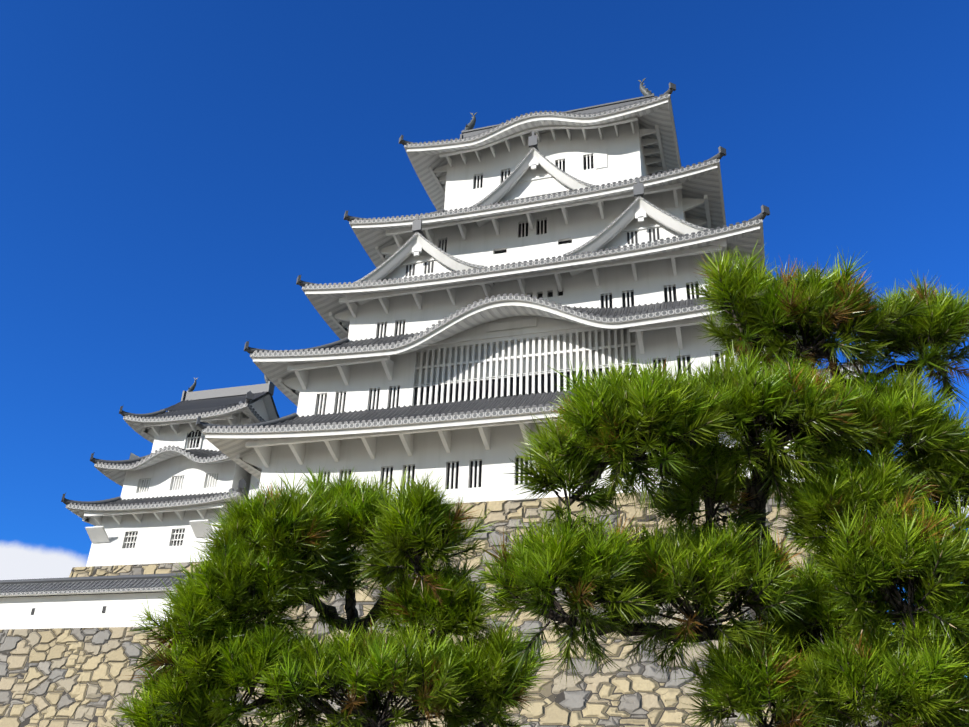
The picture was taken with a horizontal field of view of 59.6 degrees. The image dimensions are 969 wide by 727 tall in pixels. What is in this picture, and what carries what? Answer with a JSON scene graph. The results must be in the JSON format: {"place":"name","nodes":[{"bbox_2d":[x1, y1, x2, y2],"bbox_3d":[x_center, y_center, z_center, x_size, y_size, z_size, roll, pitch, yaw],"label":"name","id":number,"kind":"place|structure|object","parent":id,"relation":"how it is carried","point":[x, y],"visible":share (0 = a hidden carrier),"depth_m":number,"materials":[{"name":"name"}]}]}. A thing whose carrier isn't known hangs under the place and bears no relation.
{"place":"outdoors","nodes":[
{"label":"outdoors","id":0,"kind":"place"},
{"bbox_2d":[0,0,968,676],"label":"sky","id":1,"kind":"structure","parent":0,"point":[171,171],"materials":[{"name":"blue"}]},
{"label":"ground","id":2,"kind":"structure","parent":0,"visible":0},
{"bbox_2d":[102,465,560,726],"bbox_3d":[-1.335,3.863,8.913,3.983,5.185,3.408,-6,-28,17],"label":"pine","id":3,"kind":"object","parent":2,"relation":"on","point":[212,662],"visible":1,"depth_m":8.49,"materials":[{"name":"green plant"}]},
{"bbox_2d":[0,482,923,726],"bbox_3d":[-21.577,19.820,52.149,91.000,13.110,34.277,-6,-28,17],"label":"stone bases","id":4,"kind":"object","parent":2,"relation":"on","point":[68,649],"visible":0.29,"depth_m":38.87,"materials":[{"name":"stone"}]},
{"bbox_2d":[61,375,279,566],"bbox_3d":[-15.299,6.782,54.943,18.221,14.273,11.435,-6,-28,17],"label":"tower","id":5,"kind":"structure","parent":4,"relation":"on","point":[181,479],"depth_m":51.70,"materials":[{"name":"paint"}]},
{"bbox_2d":[196,78,867,503],"bbox_3d":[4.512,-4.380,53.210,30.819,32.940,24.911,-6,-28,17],"label":"keep","id":6,"kind":"structure","parent":4,"relation":"on","point":[498,282],"depth_m":43.27,"materials":[{"name":"paint"}]},
{"bbox_2d":[469,240,968,726],"bbox_3d":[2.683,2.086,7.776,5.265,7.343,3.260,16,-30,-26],"label":"pine","id":7,"kind":"object","parent":2,"relation":"on","point":[892,656],"visible":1,"depth_m":7.84,"materials":[{"name":"green plant"}]}
]}

